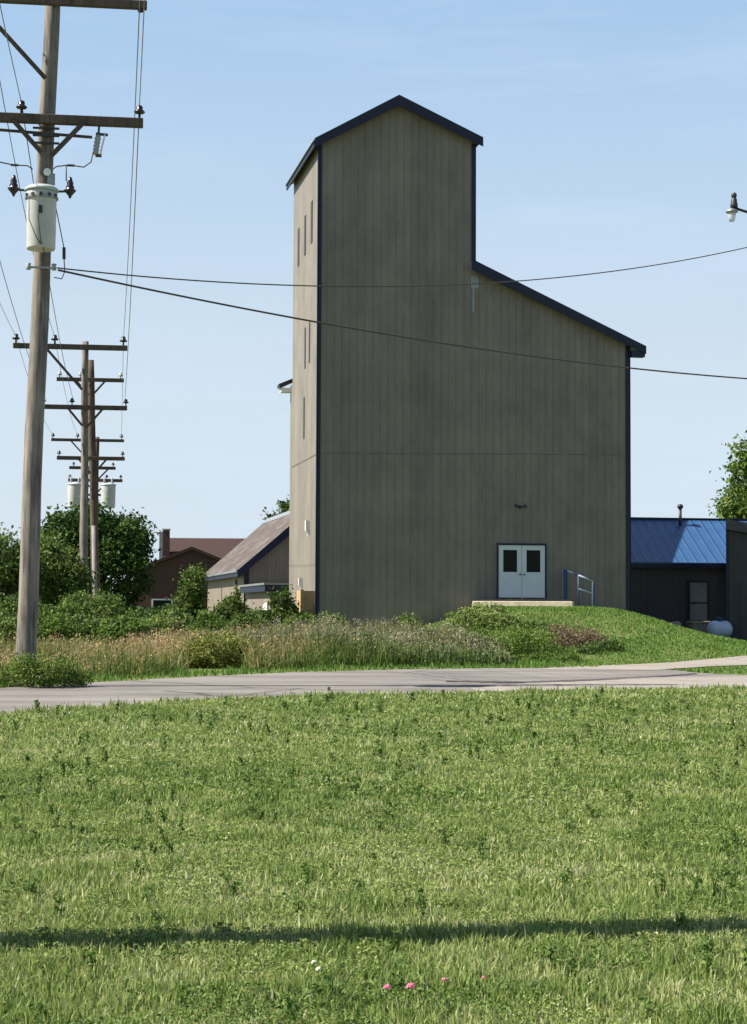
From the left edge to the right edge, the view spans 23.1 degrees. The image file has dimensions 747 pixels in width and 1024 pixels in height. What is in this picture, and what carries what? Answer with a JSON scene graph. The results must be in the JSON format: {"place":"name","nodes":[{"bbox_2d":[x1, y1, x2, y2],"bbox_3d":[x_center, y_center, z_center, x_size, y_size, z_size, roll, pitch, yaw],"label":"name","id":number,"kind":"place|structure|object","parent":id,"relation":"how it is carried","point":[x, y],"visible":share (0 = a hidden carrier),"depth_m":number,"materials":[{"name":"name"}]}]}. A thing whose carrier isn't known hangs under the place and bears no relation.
{"place":"outdoors","nodes":[
{"label":"outdoors","id":0,"kind":"place"},
{"bbox_2d":[0,615,468,682],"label":"dry grass","id":1,"kind":"structure","parent":0,"point":[131,656],"depth_m":38.14,"materials":[{"name":"beige plant"}]},
{"bbox_2d":[0,668,734,712],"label":"road","id":2,"kind":"structure","parent":0,"point":[251,685],"depth_m":30.18,"materials":[{"name":"grey asphalt"}]},
{"bbox_2d":[445,673,696,682],"bbox_3d":[4.217,3.022,33.253,7.015,0.001,1.562,3,-4,-41],"label":"tar patch","id":3,"kind":"object","parent":2,"relation":"on","point":[579,679],"visible":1,"depth_m":31.94,"materials":[{"name":"black asphalt"}]},
{"bbox_2d":[0,608,746,1023],"bbox_3d":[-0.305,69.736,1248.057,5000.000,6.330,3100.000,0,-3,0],"label":"ground","id":4,"kind":"structure","parent":0,"point":[582,654],"depth_m":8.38,"materials":[{"name":"green plant"}]},
{"bbox_2d":[0,608,17,648],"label":"shrub","id":5,"kind":"object","parent":4,"relation":"on","point":[8,625],"visible":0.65,"depth_m":47.18,"materials":[{"name":"green plant"}]},
{"bbox_2d":[0,522,58,603],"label":"shrub","id":6,"kind":"object","parent":4,"relation":"on","point":[9,568],"visible":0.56,"depth_m":61.72,"materials":[{"name":"green plant"}]},
{"bbox_2d":[0,590,68,628],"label":"shrub","id":7,"kind":"object","parent":4,"relation":"on","point":[12,605],"visible":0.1,"depth_m":54.51,"materials":[{"name":"green plant"}]},
{"bbox_2d":[15,604,81,646],"bbox_3d":[-9.064,3.271,49.923,2.080,1.515,2.712,1,-3,-15],"label":"shrub","id":8,"kind":"object","parent":4,"relation":"on","point":[58,624],"visible":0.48,"depth_m":49.34,"materials":[{"name":"green plant"}]},
{"bbox_2d":[0,650,98,687],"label":"weed clump","id":9,"kind":"object","parent":4,"relation":"on","point":[67,675],"visible":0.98,"depth_m":28.45,"materials":[{"name":"green plant"}]},
{"bbox_2d":[19,527,106,609],"bbox_3d":[-11.137,2.453,63.948,3.082,3.912,3.017,-1,-3,21],"label":"shrub","id":10,"kind":"object","parent":4,"relation":"on","point":[69,569],"visible":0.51,"depth_m":63.51,"materials":[{"name":"green plant"}]},
{"bbox_2d":[12,334,128,588],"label":"utility pole","id":11,"kind":"object","parent":4,"relation":"on","point":[85,347],"visible":0.75,"depth_m":67.04,"materials":[{"name":"brown wood"}]},
{"bbox_2d":[123,14,139,338],"bbox_3d":[-6.522,-7.043,48.500,0.018,0.744,38.340,1,-3,-8],"label":"power line","id":12,"kind":"object","parent":11,"relation":"attached to","point":[132,157],"visible":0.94,"depth_m":37.39,"materials":[{"name":"metal"}]},
{"bbox_2d":[0,0,146,686],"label":"utility pole","id":13,"kind":"object","parent":4,"relation":"on","point":[41,197],"visible":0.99,"depth_m":29.06,"materials":[{"name":"brown wood"}]},
{"bbox_2d":[0,5,21,101],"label":"power line","id":14,"kind":"object","parent":13,"relation":"attached to","point":[10,51],"visible":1,"depth_m":26.00,"materials":[{"name":"metal"}]},
{"bbox_2d":[0,262,45,398],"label":"power line","id":15,"kind":"object","parent":13,"relation":"attached to","point":[13,309],"visible":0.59,"depth_m":45.05,"materials":[{"name":"metal"}]},
{"bbox_2d":[0,82,54,336],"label":"power line","id":16,"kind":"object","parent":13,"relation":"attached to","point":[16,169],"visible":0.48,"depth_m":38.95,"materials":[{"name":"metal"}]},
{"bbox_2d":[23,112,73,399],"bbox_3d":[-8.335,-5.180,48.150,0.018,0.748,38.339,1,-3,-8],"label":"power line","id":17,"kind":"object","parent":13,"relation":"attached to","point":[50,287],"visible":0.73,"depth_m":44.09,"materials":[{"name":"metal"}]},
{"bbox_2d":[125,128,138,393],"bbox_3d":[-6.483,-5.159,48.406,0.018,0.748,38.339,1,-3,-8],"label":"power line","id":18,"kind":"object","parent":13,"relation":"attached to","point":[133,246],"visible":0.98,"depth_m":37.65,"materials":[{"name":"metal"}]},
{"bbox_2d":[139,0,144,106],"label":"power line","id":19,"kind":"object","parent":13,"relation":"attached to","point":[142,51],"visible":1,"depth_m":25.98,"materials":[{"name":"metal"}]},
{"bbox_2d":[56,247,746,286],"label":"service cable","id":20,"kind":"object","parent":13,"relation":"attached to","point":[378,286],"visible":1,"depth_m":33.09,"materials":[{"name":"black rubber"}]},
{"bbox_2d":[58,269,746,378],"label":"service cable","id":21,"kind":"object","parent":13,"relation":"attached to","point":[106,280],"visible":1,"depth_m":33.09,"materials":[{"name":"black rubber"}]},
{"bbox_2d":[54,594,93,622],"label":"shrub","id":22,"kind":"object","parent":4,"relation":"on","point":[70,606],"visible":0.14,"depth_m":57.05,"materials":[{"name":"green plant"}]},
{"bbox_2d":[51,433,123,507],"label":"utility pole","id":23,"kind":"object","parent":4,"relation":"on","point":[107,489],"visible":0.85,"depth_m":104.77,"materials":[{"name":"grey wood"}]},
{"bbox_2d":[13,496,163,609],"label":"broadleaf tree","id":24,"kind":"object","parent":4,"relation":"on","point":[124,542],"visible":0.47,"depth_m":88.96,"materials":[{"name":"green plant"}]},
{"bbox_2d":[63,609,113,644],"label":"shrub","id":25,"kind":"object","parent":4,"relation":"on","point":[89,626],"visible":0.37,"depth_m":51.30,"materials":[{"name":"green plant"}]},
{"bbox_2d":[56,360,124,595],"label":"utility pole","id":26,"kind":"object","parent":4,"relation":"on","point":[93,457],"visible":0.79,"depth_m":80.03,"materials":[{"name":"brown wood"}]},
{"bbox_2d":[91,526,96,597],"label":"stub pole","id":27,"kind":"object","parent":4,"relation":"on","point":[94,561],"visible":0.4,"depth_m":78.53,"materials":[{"name":"grey wood"}]},
{"bbox_2d":[57,586,140,619],"bbox_3d":[-9.205,3.355,59.982,3.146,1.830,2.853,0,-3,0],"label":"shrub","id":28,"kind":"object","parent":4,"relation":"on","point":[111,605],"visible":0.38,"depth_m":59.58,"materials":[{"name":"green plant"}]},
{"bbox_2d":[102,589,126,608],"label":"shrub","id":29,"kind":"object","parent":4,"relation":"on","point":[118,598],"visible":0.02,"depth_m":69.39,"materials":[{"name":"green plant"}]},
{"bbox_2d":[90,608,157,643],"bbox_3d":[-6.757,3.273,49.892,1.580,1.283,2.653,2,-4,-30],"label":"shrub","id":30,"kind":"object","parent":4,"relation":"on","point":[121,625],"visible":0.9,"depth_m":49.42,"materials":[{"name":"green plant"}]},
{"bbox_2d":[129,605,192,620],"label":"shrub","id":31,"kind":"object","parent":4,"relation":"on","point":[144,613],"visible":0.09,"depth_m":71.61,"materials":[{"name":"green plant"}]},
{"bbox_2d":[56,620,275,645],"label":"undergrowth","id":32,"kind":"object","parent":4,"relation":"on","point":[191,627],"visible":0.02,"depth_m":59.97,"materials":[{"name":"green plant"}]},
{"bbox_2d":[143,611,197,638],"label":"shrub","id":33,"kind":"object","parent":4,"relation":"on","point":[169,621],"visible":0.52,"depth_m":55.32,"materials":[{"name":"green plant"}]},
{"bbox_2d":[151,598,193,628],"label":"shrub","id":34,"kind":"object","parent":4,"relation":"on","point":[172,608],"visible":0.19,"depth_m":63.90,"materials":[{"name":"green plant"}]},
{"bbox_2d":[133,529,244,614],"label":"brick building","id":35,"kind":"structure","parent":4,"relation":"on","point":[175,554],"depth_m":122.25,"materials":[{"name":"red brick"}]},
{"bbox_2d":[151,599,172,609],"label":"window","id":36,"kind":"structure","parent":35,"relation":"in","point":[155,602],"depth_m":121.90,"materials":[{"name":"glass"}]},
{"bbox_2d":[165,562,212,619],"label":"shrub","id":37,"kind":"object","parent":4,"relation":"on","point":[192,580],"visible":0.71,"depth_m":83.49,"materials":[{"name":"green plant"}]},
{"bbox_2d":[190,606,227,630],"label":"shrub","id":38,"kind":"object","parent":4,"relation":"on","point":[204,618],"visible":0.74,"depth_m":65.46,"materials":[{"name":"green plant"}]},
{"bbox_2d":[189,616,231,626],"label":"shrub","id":39,"kind":"object","parent":4,"relation":"on","point":[220,619],"visible":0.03,"depth_m":69.80,"materials":[{"name":"green plant"}]},
{"bbox_2d":[196,585,251,621],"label":"shrub","id":40,"kind":"object","parent":4,"relation":"on","point":[231,605],"visible":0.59,"depth_m":82.57,"materials":[{"name":"green plant"}]},
{"bbox_2d":[168,628,283,668],"bbox_3d":[-3.155,2.939,38.399,2.002,1.001,1.792,2,-4,-35],"label":"goldenrod clump","id":41,"kind":"object","parent":4,"relation":"on","point":[218,660],"visible":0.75,"depth_m":38.10,"materials":[{"name":"green plant"}]},
{"bbox_2d":[204,510,289,613],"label":"old barn","id":42,"kind":"structure","parent":4,"relation":"on","point":[259,554],"depth_m":97.97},
{"bbox_2d":[223,607,272,632],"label":"shrub","id":43,"kind":"object","parent":4,"relation":"on","point":[245,618],"visible":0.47,"depth_m":59.50,"materials":[{"name":"green plant"}]},
{"bbox_2d":[246,603,271,621],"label":"shrub","id":44,"kind":"object","parent":4,"relation":"on","point":[259,612],"visible":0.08,"depth_m":65.94,"materials":[{"name":"green plant"}]},
{"bbox_2d":[239,583,288,611],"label":"barn side room","id":45,"kind":"object","parent":4,"relation":"on","point":[256,594],"visible":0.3,"depth_m":88.00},
{"bbox_2d":[260,495,289,519],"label":"broadleaf tree","id":46,"kind":"object","parent":4,"relation":"on","point":[284,506],"visible":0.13,"depth_m":134.80,"materials":[{"name":"green plant"}]},
{"bbox_2d":[263,584,308,625],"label":"shrub","id":47,"kind":"object","parent":4,"relation":"on","point":[284,605],"visible":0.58,"depth_m":67.62,"materials":[{"name":"green plant"}]},
{"bbox_2d":[0,658,598,687],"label":"verge grass","id":48,"kind":"structure","parent":4,"relation":"on","point":[200,672],"depth_m":37.15,"materials":[{"name":"green plant"}]},
{"bbox_2d":[273,609,330,630],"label":"shrub","id":49,"kind":"object","parent":4,"relation":"on","point":[304,616],"visible":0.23,"depth_m":57.54,"materials":[{"name":"green plant"}]},
{"bbox_2d":[318,609,349,628],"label":"shrub","id":50,"kind":"object","parent":4,"relation":"on","point":[333,617],"visible":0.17,"depth_m":66.39,"materials":[{"name":"green plant"}]},
{"bbox_2d":[213,612,517,666],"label":"tall weeds","id":51,"kind":"object","parent":4,"relation":"on","point":[453,651],"visible":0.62,"depth_m":40.80,"materials":[{"name":"plant"}]},
{"bbox_2d":[383,984,391,997],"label":"clover flower","id":52,"kind":"object","parent":4,"relation":"on","point":[387,986],"visible":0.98,"depth_m":5.77,"materials":[{"name":"pink plant"}]},
{"bbox_2d":[405,983,415,993],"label":"clover flower","id":53,"kind":"object","parent":4,"relation":"on","point":[410,985],"visible":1,"depth_m":5.78,"materials":[{"name":"pink plant"}]},
{"bbox_2d":[393,611,428,630],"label":"shrub","id":54,"kind":"object","parent":4,"relation":"on","point":[411,618],"visible":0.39,"depth_m":66.57,"materials":[{"name":"green plant"}]},
{"bbox_2d":[385,622,503,651],"bbox_3d":[1.625,3.194,43.795,3.008,1.111,2.368,2,-4,-33],"label":"weed clump","id":55,"kind":"object","parent":4,"relation":"on","point":[485,639],"visible":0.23,"depth_m":43.78,"materials":[{"name":"green plant"}]},
{"bbox_2d":[277,95,645,630],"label":"grain elevator","id":56,"kind":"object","parent":4,"relation":"on","point":[419,469],"visible":0.96,"depth_m":70.78,"materials":[{"name":"beige metal"}]},
{"bbox_2d":[297,228,298,266],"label":"window","id":57,"kind":"structure","parent":56,"relation":"in","point":[298,228],"depth_m":75.21,"materials":[{"name":"black glass"}]},
{"bbox_2d":[303,397,304,438],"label":"window","id":58,"kind":"structure","parent":56,"relation":"in","point":[304,397],"depth_m":73.07,"materials":[{"name":"black glass"}]},
{"bbox_2d":[304,215,305,255],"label":"window","id":59,"kind":"structure","parent":56,"relation":"in","point":[305,215],"depth_m":73.50,"materials":[{"name":"black glass"}]},
{"bbox_2d":[304,327,305,368],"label":"window","id":60,"kind":"structure","parent":56,"relation":"in","point":[305,327],"depth_m":73.03,"materials":[{"name":"black glass"}]},
{"bbox_2d":[309,322,309,362],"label":"window","id":61,"kind":"structure","parent":56,"relation":"in","point":[309,322],"depth_m":71.87,"materials":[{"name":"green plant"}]},
{"bbox_2d":[310,200,312,243],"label":"window","id":62,"kind":"structure","parent":56,"relation":"in","point":[312,200],"depth_m":71.73,"materials":[{"name":"black glass"}]},
{"bbox_2d":[499,545,521,598],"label":"door","id":63,"kind":"structure","parent":56,"relation":"in","point":[510,556],"depth_m":70.76,"materials":[{"name":"white metal"}]},
{"bbox_2d":[522,545,544,598],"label":"door","id":64,"kind":"structure","parent":56,"relation":"in","point":[533,557],"depth_m":70.93,"materials":[{"name":"white metal"}]},
{"bbox_2d":[444,599,528,629],"bbox_3d":[3.771,3.289,57.640,3.280,1.091,4.873,0,-3,0],"label":"weed clump","id":65,"kind":"object","parent":4,"relation":"on","point":[478,614],"visible":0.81,"depth_m":55.98,"materials":[{"name":"green plant"}]},
{"bbox_2d":[456,621,569,655],"bbox_3d":[3.624,3.342,47.551,3.531,1.079,2.438,2,-3,-23],"label":"weed clump","id":66,"kind":"object","parent":4,"relation":"on","point":[533,641],"visible":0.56,"depth_m":47.20,"materials":[{"name":"green plant"}]},
{"bbox_2d":[472,599,573,607],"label":"platform","id":67,"kind":"object","parent":4,"relation":"on","point":[532,602],"depth_m":69.19,"materials":[{"name":"concrete"}]},
{"bbox_2d":[520,619,558,630],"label":"weed clump","id":68,"kind":"object","parent":4,"relation":"on","point":[527,624],"visible":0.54,"depth_m":55.39,"materials":[{"name":"green plant"}]},
{"bbox_2d":[510,649,584,662],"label":"weed clump","id":69,"kind":"object","parent":4,"relation":"on","point":[548,658],"visible":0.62,"depth_m":43.42,"materials":[{"name":"green plant"}]},
{"bbox_2d":[535,619,610,647],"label":"weed clump","id":70,"kind":"object","parent":4,"relation":"on","point":[589,636],"visible":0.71,"depth_m":49.74,"materials":[{"name":"red plant"}]},
{"bbox_2d":[563,569,594,606],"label":"stair railing","id":71,"kind":"object","parent":4,"relation":"on","point":[565,584],"visible":0.84,"depth_m":70.51,"materials":[{"name":"metal"}]},
{"bbox_2d":[570,638,627,652],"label":"weed clump","id":72,"kind":"object","parent":4,"relation":"on","point":[605,646],"visible":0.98,"depth_m":48.34,"materials":[{"name":"green plant"}]},
{"bbox_2d":[472,675,746,690],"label":"concrete apron","id":73,"kind":"object","parent":4,"relation":"on","point":[668,682],"visible":0.8,"depth_m":30.97,"materials":[{"name":"grey concrete"}]},
{"bbox_2d":[540,656,746,669],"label":"branch lane","id":74,"kind":"structure","parent":4,"relation":"on","point":[735,660],"depth_m":41.13,"materials":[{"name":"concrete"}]},
{"bbox_2d":[672,621,681,625],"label":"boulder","id":75,"kind":"object","parent":4,"relation":"on","point":[676,623],"visible":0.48,"depth_m":79.73,"materials":[{"name":"grey stone"}]},
{"bbox_2d":[631,504,746,627],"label":"blue roofed annex","id":76,"kind":"object","parent":4,"relation":"on","point":[678,569],"visible":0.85,"depth_m":81.29,"materials":[{"name":"grey"}]},
{"bbox_2d":[688,581,708,620],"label":"door","id":77,"kind":"structure","parent":76,"relation":"in","point":[698,592],"depth_m":81.20,"materials":[{"name":"grey glass"}]},
{"bbox_2d":[687,621,709,633],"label":"entry step","id":78,"kind":"object","parent":4,"relation":"on","point":[699,626],"visible":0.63,"depth_m":79.62,"materials":[{"name":"concrete"}]},
{"bbox_2d":[706,617,732,636],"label":"propane tank","id":79,"kind":"object","parent":4,"relation":"on","point":[719,626],"visible":0.86,"depth_m":76.43,"materials":[{"name":"metal"}]},
{"bbox_2d":[706,430,746,518],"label":"broadleaf tree","id":80,"kind":"object","parent":4,"relation":"on","point":[730,507],"visible":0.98,"depth_m":124.90,"materials":[{"name":"green plant"}]},
{"bbox_2d":[726,519,746,639],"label":"dark shed","id":81,"kind":"structure","parent":4,"relation":"on","point":[736,574],"depth_m":77.20,"materials":[{"name":"grey metal"}]},
{"bbox_2d":[0,0,746,604],"label":"sky","id":82,"kind":"structure","parent":0,"point":[613,132],"materials":[{"name":"blue"}]},
{"bbox_2d":[419,605,746,674],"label":"mound grass","id":83,"kind":"structure","parent":0,"point":[715,639],"depth_m":54.37,"materials":[{"name":"green plant"}]},
{"bbox_2d":[726,193,746,221],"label":"street lamp","id":84,"kind":"object","parent":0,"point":[733,210],"visible":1,"depth_m":40.97,"materials":[{"name":"metal"}]}
]}

